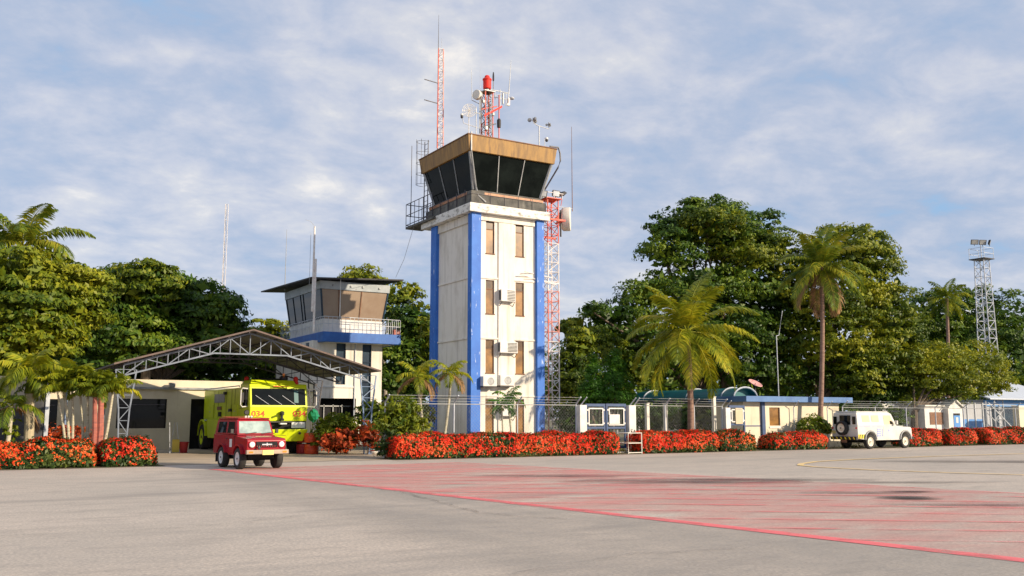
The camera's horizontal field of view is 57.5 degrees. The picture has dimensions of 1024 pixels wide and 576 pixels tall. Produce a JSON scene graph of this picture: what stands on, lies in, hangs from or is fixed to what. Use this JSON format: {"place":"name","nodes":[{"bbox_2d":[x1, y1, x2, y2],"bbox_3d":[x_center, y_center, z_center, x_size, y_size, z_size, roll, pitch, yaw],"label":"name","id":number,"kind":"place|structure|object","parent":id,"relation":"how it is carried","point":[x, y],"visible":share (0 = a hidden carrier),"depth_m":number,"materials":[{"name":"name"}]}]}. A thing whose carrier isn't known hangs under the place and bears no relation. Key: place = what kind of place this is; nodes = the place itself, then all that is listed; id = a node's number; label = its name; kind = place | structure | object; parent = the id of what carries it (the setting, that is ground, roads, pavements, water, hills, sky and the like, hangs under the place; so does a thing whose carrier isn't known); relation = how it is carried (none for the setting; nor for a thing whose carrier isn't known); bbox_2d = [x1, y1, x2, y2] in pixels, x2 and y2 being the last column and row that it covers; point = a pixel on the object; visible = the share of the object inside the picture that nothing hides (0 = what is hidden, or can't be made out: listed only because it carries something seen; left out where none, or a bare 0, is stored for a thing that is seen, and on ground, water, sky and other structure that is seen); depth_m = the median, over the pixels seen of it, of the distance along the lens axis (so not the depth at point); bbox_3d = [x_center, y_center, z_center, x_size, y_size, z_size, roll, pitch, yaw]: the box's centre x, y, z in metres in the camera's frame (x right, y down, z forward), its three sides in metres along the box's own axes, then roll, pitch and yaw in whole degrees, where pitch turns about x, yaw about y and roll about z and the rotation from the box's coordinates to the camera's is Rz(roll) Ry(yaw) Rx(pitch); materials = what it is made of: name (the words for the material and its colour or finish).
{"place":"outdoors","nodes":[
{"label":"outdoors","id":0,"kind":"place"},
{"bbox_2d":[0,376,49,442],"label":"building","id":1,"kind":"structure","parent":0,"point":[43,406],"depth_m":35.73,"materials":[{"name":"concrete"}]},
{"bbox_2d":[157,458,387,464],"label":"curb","id":2,"kind":"structure","parent":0,"point":[185,463],"depth_m":35.80,"materials":[{"name":"concrete"}]},
{"bbox_2d":[0,418,1023,575],"bbox_3d":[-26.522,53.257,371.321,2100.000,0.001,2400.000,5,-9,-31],"label":"ground","id":3,"kind":"structure","parent":0,"point":[116,521],"depth_m":15.85,"materials":[{"name":"concrete"}]},
{"bbox_2d":[0,464,162,469],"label":"planting bed","id":4,"kind":"object","parent":3,"relation":"on","point":[83,467],"visible":0.5,"depth_m":31.57,"materials":[{"name":"soil"}]},
{"bbox_2d":[0,435,97,468],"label":"flower hedge","id":5,"kind":"object","parent":4,"relation":"on","point":[38,452],"visible":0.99,"depth_m":31.03,"materials":[{"name":"red plant"}]},
{"bbox_2d":[52,365,115,438],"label":"clumping palm","id":6,"kind":"object","parent":4,"relation":"on","point":[90,372],"visible":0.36,"depth_m":33.26,"materials":[{"name":"green plant"}]},
{"bbox_2d":[67,372,142,465],"bbox_3d":[-14.512,4.625,33.222,2.474,3.352,2.039,5,-9,-31],"label":"clumping palm","id":7,"kind":"object","parent":4,"relation":"on","point":[112,383],"visible":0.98,"depth_m":33.01,"materials":[{"name":"green plant"}]},
{"bbox_2d":[96,434,157,466],"bbox_3d":[-13.495,5.721,32.792,2.069,1.221,1.597,5,-9,-31],"label":"flower hedge","id":8,"kind":"object","parent":4,"relation":"on","point":[121,450],"visible":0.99,"depth_m":32.32,"materials":[{"name":"red plant"}]},
{"bbox_2d":[155,449,232,462],"bbox_3d":[-21.656,8.824,51.437,3.300,0.001,38.100,5,-9,-31],"label":"concrete pad","id":9,"kind":"object","parent":3,"relation":"on","point":[165,456],"depth_m":39.34,"materials":[{"name":"concrete"}]},
{"bbox_2d":[213,417,288,468],"bbox_3d":[-8.960,5.254,31.838,1.660,1.707,3.448,6,-10,-36],"label":"red jeep","id":10,"kind":"object","parent":3,"relation":"on","point":[239,441],"visible":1,"depth_m":31.26,"materials":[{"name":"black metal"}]},
{"bbox_2d":[164,447,385,460],"bbox_3d":[-16.475,9.262,54.531,8.800,0.001,38.100,5,-9,-31],"label":"concrete pad","id":11,"kind":"object","parent":3,"relation":"on","point":[351,454],"depth_m":41.62,"materials":[{"name":"concrete"}]},
{"bbox_2d":[47,379,315,448],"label":"cream building","id":12,"kind":"structure","parent":11,"relation":"on","point":[158,407],"depth_m":49.59,"materials":[{"name":"beige concrete"}]},
{"bbox_2d":[116,399,166,427],"bbox_3d":[-19.534,6.618,49.203,2.489,1.544,0.060,5,-9,-31],"label":"window","id":13,"kind":"structure","parent":12,"relation":"in","point":[144,413],"depth_m":49.26,"materials":[{"name":"black glass"}]},
{"bbox_2d":[189,399,213,448],"bbox_3d":[-16.810,7.441,51.131,1.788,2.684,0.050,5,-9,-31],"label":"doorway","id":14,"kind":"structure","parent":12,"relation":"in","point":[197,405],"depth_m":50.86,"materials":[{"name":"black"}]},
{"bbox_2d":[94,329,380,453],"bbox_3d":[-13.179,5.013,43.919,11.631,5.524,8.105,5,-9,-31],"label":"metal canopy","id":15,"kind":"object","parent":11,"relation":"on","point":[276,350],"visible":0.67,"depth_m":43.46,"materials":[{"name":"grey metal"}]},
{"bbox_2d":[197,373,316,452],"bbox_3d":[-13.142,6.340,47.062,3.613,3.712,10.121,5,-9,-31],"label":"fire truck","id":16,"kind":"object","parent":11,"relation":"on","point":[280,402],"visible":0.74,"depth_m":43.65,"materials":[{"name":"yellow metal"}]},
{"bbox_2d":[309,412,361,447],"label":"shrub","id":17,"kind":"object","parent":11,"relation":"on","point":[335,421],"visible":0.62,"depth_m":43.14,"materials":[{"name":"green plant"}]},
{"bbox_2d":[316,427,361,454],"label":"croton bush","id":18,"kind":"object","parent":11,"relation":"on","point":[337,442],"visible":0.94,"depth_m":42.44,"materials":[{"name":"red plant"}]},
{"bbox_2d":[355,419,381,454],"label":"croton bush","id":19,"kind":"object","parent":11,"relation":"on","point":[367,438],"visible":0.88,"depth_m":42.61,"materials":[{"name":"red plant"}]},
{"bbox_2d":[248,464,862,502],"bbox_3d":[4.746,4.672,21.460,11.100,0.001,32.574,6,-10,-38],"label":"painted wash","id":20,"kind":"object","parent":3,"relation":"on","point":[406,475],"visible":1,"depth_m":27.28,"materials":[{"name":"pink"}]},
{"bbox_2d":[211,469,1023,561],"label":"painted line","id":21,"kind":"object","parent":20,"relation":"on","point":[820,537],"visible":1,"depth_m":14.47,"materials":[{"name":"red paint"}]},
{"bbox_2d":[316,463,1023,530],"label":"painted hatching","id":22,"kind":"object","parent":20,"relation":"on","point":[743,504],"visible":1,"depth_m":19.43,"materials":[{"name":"pink"}]},
{"bbox_2d":[378,443,1022,459],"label":"planting bed","id":23,"kind":"object","parent":3,"relation":"on","point":[684,452],"visible":0.5,"depth_m":45.14,"materials":[{"name":"soil"}]},
{"bbox_2d":[371,426,401,458],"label":"shrub","id":24,"kind":"object","parent":23,"relation":"on","point":[383,443],"visible":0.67,"depth_m":38.14,"materials":[{"name":"green plant"}]},
{"bbox_2d":[369,394,436,435],"bbox_3d":[-4.662,5.828,39.491,1.891,2.677,2.883,-7,-11,42],"label":"shrub","id":25,"kind":"object","parent":23,"relation":"on","point":[398,414],"visible":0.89,"depth_m":39.14,"materials":[{"name":"green plant"}]},
{"bbox_2d":[385,429,619,458],"bbox_3d":[-0.094,6.801,40.834,11.538,1.267,1.601,5,-9,-31],"label":"flower hedge","id":26,"kind":"object","parent":23,"relation":"on","point":[424,445],"visible":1,"depth_m":39.95,"materials":[{"name":"red plant"}]},
{"bbox_2d":[577,397,586,432],"bbox_3d":[3.363,6.524,44.450,0.405,2.663,0.639,5,-9,-31],"label":"gate post","id":27,"kind":"object","parent":23,"relation":"on","point":[581,418],"visible":0.63,"depth_m":44.43,"materials":[{"name":"concrete"}]},
{"bbox_2d":[625,398,635,451],"bbox_3d":[5.900,6.735,45.966,0.433,2.663,0.639,5,-9,-31],"label":"gate post","id":28,"kind":"object","parent":23,"relation":"on","point":[630,416],"visible":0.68,"depth_m":45.94,"materials":[{"name":"concrete"}]},
{"bbox_2d":[605,404,626,447],"bbox_3d":[5.087,6.738,45.593,1.208,2.153,0.110,5,-9,-31],"label":"gate leaf","id":29,"kind":"object","parent":28,"relation":"attached to","point":[607,408],"visible":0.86,"depth_m":45.64,"materials":[{"name":"blue metal"}]},
{"bbox_2d":[626,428,720,453],"bbox_3d":[7.891,7.492,45.599,5.250,1.318,1.647,5,-9,-31],"label":"flower hedge","id":30,"kind":"object","parent":23,"relation":"on","point":[690,440],"visible":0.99,"depth_m":44.97,"materials":[{"name":"red plant"}]},
{"bbox_2d":[625,271,760,429],"bbox_3d":[9.041,3.695,48.397,7.035,9.369,7.399,5,-9,-31],"label":"coconut palm","id":31,"kind":"object","parent":23,"relation":"on","point":[684,313],"visible":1,"depth_m":47.82,"materials":[{"name":"green plant"}]},
{"bbox_2d":[709,428,756,450],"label":"flower hedge","id":32,"kind":"object","parent":23,"relation":"on","point":[734,439],"visible":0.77,"depth_m":47.03,"materials":[{"name":"red plant"}]},
{"bbox_2d":[757,429,827,449],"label":"flower hedge","id":33,"kind":"object","parent":23,"relation":"on","point":[803,439],"visible":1,"depth_m":49.24,"materials":[{"name":"red plant"}]},
{"bbox_2d":[794,413,831,434],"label":"shrub","id":34,"kind":"object","parent":23,"relation":"on","point":[817,422],"visible":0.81,"depth_m":51.55,"materials":[{"name":"green plant"}]},
{"bbox_2d":[773,223,874,418],"bbox_3d":[17.749,2.561,53.282,5.706,12.997,5.547,5,-9,-31],"label":"coconut palm","id":35,"kind":"object","parent":23,"relation":"on","point":[816,254],"visible":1,"depth_m":53.30,"materials":[{"name":"green plant"}]},
{"bbox_2d":[891,428,942,446],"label":"flower hedge","id":36,"kind":"object","parent":23,"relation":"on","point":[927,437],"visible":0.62,"depth_m":54.74,"materials":[{"name":"red plant"}]},
{"bbox_2d":[939,427,978,445],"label":"flower hedge","id":37,"kind":"object","parent":23,"relation":"on","point":[959,436],"visible":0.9,"depth_m":56.58,"materials":[{"name":"red plant"}]},
{"bbox_2d":[970,426,1023,444],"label":"flower hedge","id":38,"kind":"object","parent":23,"relation":"on","point":[991,435],"visible":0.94,"depth_m":58.55,"materials":[{"name":"red plant"}]},
{"bbox_2d":[830,411,913,448],"bbox_3d":[19.998,7.888,51.939,4.945,2.018,2.160,5,-9,-31],"label":"white off road wagon","id":39,"kind":"object","parent":3,"relation":"on","point":[869,429],"visible":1,"depth_m":50.96,"materials":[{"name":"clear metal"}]},
{"bbox_2d":[0,0,1023,414],"label":"sky","id":40,"kind":"structure","parent":0,"point":[138,121],"materials":[{"name":"blue"}]},
{"bbox_2d":[319,421,892,451],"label":"garden ground","id":41,"kind":"structure","parent":0,"point":[621,436],"depth_m":75.30,"materials":[{"name":"soil"}]},
{"bbox_2d":[107,257,189,379],"bbox_3d":[-21.089,3.627,53.797,4.746,10.990,3.718,5,-9,-31],"label":"tree","id":42,"kind":"object","parent":41,"relation":"on","point":[142,282],"visible":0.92,"depth_m":53.59,"materials":[{"name":"green plant"}]},
{"bbox_2d":[8,330,289,380],"bbox_3d":[-22.684,6.402,61.898,20.463,7.718,7.889,5,-9,-31],"label":"tree","id":43,"kind":"object","parent":41,"relation":"on","point":[214,371],"visible":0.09,"depth_m":62.58,"materials":[{"name":"green plant"}]},
{"bbox_2d":[59,262,255,379],"bbox_3d":[-21.021,4.026,56.479,12.443,10.935,7.608,5,-9,-31],"label":"tree","id":44,"kind":"object","parent":41,"relation":"on","point":[193,314],"visible":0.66,"depth_m":54.94,"materials":[{"name":"green plant"}]},
{"bbox_2d":[247,318,289,337],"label":"tree","id":45,"kind":"object","parent":41,"relation":"on","point":[270,327],"visible":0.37,"depth_m":69.56,"materials":[{"name":"green plant"}]},
{"bbox_2d":[261,277,403,444],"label":"old control tower","id":46,"kind":"structure","parent":41,"relation":"on","point":[354,333],"depth_m":58.08,"materials":[{"name":"white concrete"}]},
{"bbox_2d":[287,289,321,326],"bbox_3d":[-13.266,1.331,59.709,0.279,1.793,6.780,5,-9,-31],"label":"cab window","id":47,"kind":"structure","parent":46,"relation":"in","point":[307,297],"depth_m":59.68,"materials":[{"name":"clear glass"}]},
{"bbox_2d":[307,220,316,331],"bbox_3d":[-12.099,-0.750,55.934,0.766,6.732,0.129,5,-9,-31],"label":"pole antenna","id":48,"kind":"object","parent":46,"relation":"on","point":[313,298],"visible":1,"depth_m":55.95,"materials":[{"name":"white metal"}]},
{"bbox_2d":[322,289,386,321],"bbox_3d":[-9.826,1.097,58.018,4.406,1.793,0.303,5,-9,-31],"label":"cab window","id":49,"kind":"structure","parent":46,"relation":"in","point":[372,303],"depth_m":57.98,"materials":[{"name":"beige glass"}]},
{"bbox_2d":[361,345,370,424],"bbox_3d":[-9.141,6.465,58.260,0.608,6.078,0.090,5,-9,-31],"label":"window","id":50,"kind":"structure","parent":46,"relation":"in","point":[366,351],"depth_m":58.46,"materials":[{"name":"glass"}]},
{"bbox_2d":[337,263,392,288],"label":"tree","id":51,"kind":"object","parent":41,"relation":"on","point":[358,272],"visible":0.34,"depth_m":75.52,"materials":[{"name":"green plant"}]},
{"bbox_2d":[353,398,435,429],"bbox_3d":[-5.977,6.929,47.207,4.689,2.620,2.285,5,-9,-31],"label":"shrub","id":52,"kind":"object","parent":41,"relation":"on","point":[378,407],"visible":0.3,"depth_m":46.57,"materials":[{"name":"green plant"}]},
{"bbox_2d":[381,304,429,401],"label":"tree","id":53,"kind":"object","parent":41,"relation":"on","point":[407,349],"visible":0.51,"depth_m":63.43,"materials":[{"name":"green plant"}]},
{"bbox_2d":[382,281,429,438],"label":"tree","id":54,"kind":"object","parent":41,"relation":"on","point":[407,293],"visible":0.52,"depth_m":68.83,"materials":[{"name":"green plant"}]},
{"bbox_2d":[395,360,439,427],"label":"slim palm","id":55,"kind":"object","parent":41,"relation":"on","point":[418,378],"visible":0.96,"depth_m":41.40,"materials":[{"name":"green plant"}]},
{"bbox_2d":[414,315,429,413],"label":"tree","id":56,"kind":"object","parent":41,"relation":"on","point":[423,355],"visible":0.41,"depth_m":58.59,"materials":[{"name":"green plant"}]},
{"bbox_2d":[429,360,473,433],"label":"slim palm","id":57,"kind":"object","parent":41,"relation":"on","point":[454,369],"visible":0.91,"depth_m":42.46,"materials":[{"name":"green plant"}]},
{"bbox_2d":[384,394,581,436],"bbox_3d":[-1.051,6.142,41.713,9.893,2.667,0.472,5,-9,-31],"label":"chain link fence","id":58,"kind":"object","parent":41,"relation":"on","point":[517,404],"visible":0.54,"depth_m":42.19,"materials":[{"name":"metal"}]},
{"bbox_2d":[419,131,560,437],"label":"control tower","id":59,"kind":"structure","parent":41,"relation":"on","point":[485,227],"depth_m":48.64,"materials":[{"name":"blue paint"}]},
{"bbox_2d":[406,139,435,230],"bbox_3d":[-4.874,-5.929,52.676,1.328,4.808,3.551,5,-9,-31],"label":"caged ladder","id":60,"kind":"object","parent":59,"relation":"attached to","point":[417,226],"visible":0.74,"depth_m":52.63,"materials":[{"name":"metal"}]},
{"bbox_2d":[424,22,443,148],"bbox_3d":[-4.300,-11.266,50.651,1.273,7.556,0.402,6,-10,-38],"label":"antenna mast","id":61,"kind":"object","parent":59,"relation":"on","point":[438,90],"visible":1,"depth_m":50.71,"materials":[{"name":"red metal"}]},
{"bbox_2d":[425,152,471,204],"bbox_3d":[-3.317,-5.754,49.968,0.491,1.854,5.330,5,-9,-31],"label":"cab window","id":62,"kind":"structure","parent":59,"relation":"in","point":[462,167],"depth_m":49.87,"materials":[{"name":"black glass"}]},
{"bbox_2d":[485,280,494,314],"bbox_3d":[-1.147,0.481,47.883,0.542,1.786,0.160,5,-9,-31],"label":"window","id":63,"kind":"structure","parent":59,"relation":"in","point":[489,283],"depth_m":47.93,"materials":[{"name":"orange glass"}]},
{"bbox_2d":[485,340,494,373],"bbox_3d":[-1.147,3.498,47.464,0.542,1.729,0.160,5,-9,-31],"label":"window","id":64,"kind":"structure","parent":59,"relation":"in","point":[489,343],"depth_m":47.51,"materials":[{"name":"orange glass"}]},
{"bbox_2d":[486,221,494,254],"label":"window","id":65,"kind":"structure","parent":59,"relation":"in","point":[489,224],"depth_m":48.36,"materials":[{"name":"orange glass"}]},
{"bbox_2d":[471,66,513,137],"bbox_3d":[-1.021,-10.062,50.620,2.697,5.242,0.690,5,-9,-31],"label":"beacon mast","id":66,"kind":"object","parent":59,"relation":"on","point":[487,80],"visible":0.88,"depth_m":50.33,"materials":[{"name":"red metal"}]},
{"bbox_2d":[472,151,549,198],"bbox_3d":[-0.146,-5.879,49.066,4.980,1.854,0.494,5,-9,-31],"label":"cab window","id":67,"kind":"structure","parent":59,"relation":"in","point":[485,165],"depth_m":49.04,"materials":[{"name":"black glass"}]},
{"bbox_2d":[515,224,524,257],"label":"window","id":68,"kind":"structure","parent":59,"relation":"in","point":[518,228],"depth_m":49.26,"materials":[{"name":"orange glass"}]},
{"bbox_2d":[491,386,525,431],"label":"slim palm","id":69,"kind":"object","parent":41,"relation":"on","point":[513,392],"visible":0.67,"depth_m":43.96,"materials":[{"name":"green plant"}]},
{"bbox_2d":[0,346,1021,432],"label":"distant wood","id":70,"kind":"object","parent":41,"relation":"on","point":[643,389],"visible":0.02,"depth_m":99.57,"materials":[{"name":"green plant"}]},
{"bbox_2d":[520,190,566,431],"bbox_3d":[1.557,1.507,49.928,3.544,14.139,1.677,5,-9,-31],"label":"lattice mast","id":71,"kind":"object","parent":41,"relation":"on","point":[554,199],"visible":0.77,"depth_m":50.57,"materials":[{"name":"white metal"}]},
{"bbox_2d":[555,207,570,236],"bbox_3d":[2.829,-3.603,51.742,0.836,1.739,1.320,-1,-8,6],"label":"microwave drum","id":72,"kind":"object","parent":71,"relation":"attached to","point":[564,213],"visible":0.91,"depth_m":51.22,"materials":[{"name":"white metal"}]},
{"bbox_2d":[555,317,585,430],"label":"tree","id":73,"kind":"object","parent":41,"relation":"on","point":[566,324],"visible":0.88,"depth_m":61.63,"materials":[{"name":"green plant"}]},
{"bbox_2d":[552,402,623,431],"bbox_3d":[4.299,7.228,49.343,5.003,2.614,2.375,5,-9,-31],"label":"shrub","id":74,"kind":"object","parent":41,"relation":"on","point":[568,421],"visible":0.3,"depth_m":48.47,"materials":[{"name":"green plant"}]},
{"bbox_2d":[575,352,611,429],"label":"conifer","id":75,"kind":"object","parent":41,"relation":"on","point":[590,385],"visible":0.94,"depth_m":48.54,"materials":[{"name":"green plant"}]},
{"bbox_2d":[545,325,656,432],"bbox_3d":[5.431,5.961,58.195,4.166,7.574,12.108,-5,-9,32],"label":"tree","id":76,"kind":"object","parent":41,"relation":"on","point":[579,345],"visible":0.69,"depth_m":54.65,"materials":[{"name":"green plant"}]},
{"bbox_2d":[594,346,638,431],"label":"conifer","id":77,"kind":"object","parent":41,"relation":"on","point":[616,388],"visible":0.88,"depth_m":48.86,"materials":[{"name":"green plant"}]},
{"bbox_2d":[593,399,673,430],"bbox_3d":[6.628,7.731,53.607,5.985,2.790,2.523,5,-9,-31],"label":"shrub","id":78,"kind":"object","parent":41,"relation":"on","point":[639,417],"visible":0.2,"depth_m":53.66,"materials":[{"name":"green plant"}]},
{"bbox_2d":[642,399,711,430],"bbox_3d":[9.721,7.848,54.332,5.384,2.758,2.573,5,-9,-31],"label":"shrub","id":79,"kind":"object","parent":41,"relation":"on","point":[682,414],"visible":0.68,"depth_m":53.84,"materials":[{"name":"green plant"}]},
{"bbox_2d":[634,397,727,431],"bbox_3d":[8.693,6.950,47.535,5.922,2.667,0.472,5,-9,-31],"label":"chain link fence","id":80,"kind":"object","parent":41,"relation":"on","point":[681,409],"visible":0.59,"depth_m":47.64,"materials":[{"name":"metal"}]},
{"bbox_2d":[616,386,757,433],"bbox_3d":[10.360,7.935,57.432,2.484,3.438,10.906,5,-9,-31],"label":"arched canopy","id":81,"kind":"object","parent":41,"relation":"on","point":[698,393],"visible":0.62,"depth_m":56.00,"materials":[{"name":"metal"}]},
{"bbox_2d":[575,193,816,429],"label":"tree","id":82,"kind":"object","parent":41,"relation":"on","point":[753,292],"visible":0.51,"depth_m":65.50,"materials":[{"name":"green plant"}]},
{"bbox_2d":[670,206,805,388],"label":"tree","id":83,"kind":"object","parent":41,"relation":"on","point":[755,251],"visible":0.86,"depth_m":66.35,"materials":[{"name":"green plant"}]},
{"bbox_2d":[708,396,852,447],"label":"guardhouse","id":84,"kind":"structure","parent":41,"relation":"on","point":[765,414],"depth_m":52.10,"materials":[{"name":"white concrete"}]},
{"bbox_2d":[744,346,920,403],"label":"tree","id":85,"kind":"object","parent":41,"relation":"on","point":[804,383],"visible":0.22,"depth_m":67.91,"materials":[{"name":"green plant"}]},
{"bbox_2d":[757,221,941,399],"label":"tree","id":86,"kind":"object","parent":41,"relation":"on","point":[886,342],"visible":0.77,"depth_m":67.72,"materials":[{"name":"green plant"}]},
{"bbox_2d":[839,402,914,426],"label":"shrub","id":87,"kind":"object","parent":41,"relation":"on","point":[901,420],"visible":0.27,"depth_m":63.15,"materials":[{"name":"green plant"}]},
{"bbox_2d":[852,376,911,403],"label":"tree","id":88,"kind":"object","parent":41,"relation":"on","point":[894,392],"visible":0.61,"depth_m":68.22,"materials":[{"name":"green plant"}]},
{"bbox_2d":[901,399,964,429],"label":"white kiosk","id":89,"kind":"object","parent":41,"relation":"on","point":[954,417],"visible":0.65,"depth_m":67.57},
{"bbox_2d":[842,400,1023,445],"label":"chain link fence","id":90,"kind":"object","parent":41,"relation":"on","point":[963,408],"visible":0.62,"depth_m":59.06,"materials":[{"name":"metal"}]},
{"bbox_2d":[887,287,985,399],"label":"tree","id":91,"kind":"object","parent":41,"relation":"on","point":[938,317],"visible":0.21,"depth_m":102.76,"materials":[{"name":"green plant"}]},
{"bbox_2d":[920,278,971,398],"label":"coconut palm","id":92,"kind":"object","parent":41,"relation":"on","point":[942,292],"visible":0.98,"depth_m":99.70,"materials":[{"name":"green plant"}]},
{"bbox_2d":[884,381,1023,427],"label":"building","id":93,"kind":"structure","parent":41,"relation":"on","point":[1016,397],"depth_m":80.94,"materials":[{"name":"white paint"}]},
{"bbox_2d":[897,338,1020,427],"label":"tree","id":94,"kind":"object","parent":41,"relation":"on","point":[937,368],"visible":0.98,"depth_m":68.47,"materials":[{"name":"green plant"}]},
{"bbox_2d":[962,403,984,428],"bbox_3d":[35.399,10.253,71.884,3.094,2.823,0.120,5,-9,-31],"label":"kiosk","id":95,"kind":"object","parent":41,"relation":"on","point":[978,417],"visible":0.42,"depth_m":72.12,"materials":[{"name":"metal"}]},
{"bbox_2d":[927,283,1023,398],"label":"tree","id":96,"kind":"object","parent":41,"relation":"on","point":[971,331],"visible":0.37,"depth_m":103.29,"materials":[{"name":"green plant"}]},
{"bbox_2d":[968,240,1005,426],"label":"floodlight tower","id":97,"kind":"structure","parent":41,"relation":"on","point":[978,260],"depth_m":82.28,"materials":[{"name":"metal"}]},
{"bbox_2d":[973,287,1023,399],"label":"tree","id":98,"kind":"object","parent":41,"relation":"on","point":[1017,353],"visible":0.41,"depth_m":103.58,"materials":[{"name":"green plant"}]},
{"label":"garden ground","id":99,"kind":"structure","parent":0,"visible":0},
{"bbox_2d":[0,380,46,441],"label":"slim palm","id":100,"kind":"object","parent":99,"relation":"on","point":[7,413],"visible":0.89,"depth_m":32.57,"materials":[{"name":"green plant"}]},
{"bbox_2d":[0,348,71,444],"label":"royal palm","id":101,"kind":"object","parent":99,"relation":"on","point":[17,371],"visible":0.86,"depth_m":32.90,"materials":[{"name":"green plant"}]},
{"bbox_2d":[0,203,95,270],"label":"coconut palm","id":102,"kind":"object","parent":99,"relation":"on","point":[20,233],"visible":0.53,"depth_m":43.44,"materials":[{"name":"green plant"}]},
{"bbox_2d":[0,244,121,375],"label":"tree","id":103,"kind":"object","parent":99,"relation":"on","point":[56,303],"visible":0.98,"depth_m":40.19,"materials":[{"name":"green plant"}]},
{"bbox_2d":[32,357,93,438],"bbox_3d":[-15.940,4.391,33.159,2.072,3.800,2.035,5,-9,-31],"label":"clumping palm","id":104,"kind":"object","parent":99,"relation":"on","point":[56,380],"visible":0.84,"depth_m":33.02,"materials":[{"name":"green plant"}]},
{"bbox_2d":[48,423,91,445],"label":"shrub","id":105,"kind":"object","parent":99,"relation":"on","point":[77,431],"visible":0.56,"depth_m":39.14,"materials":[{"name":"red plant"}]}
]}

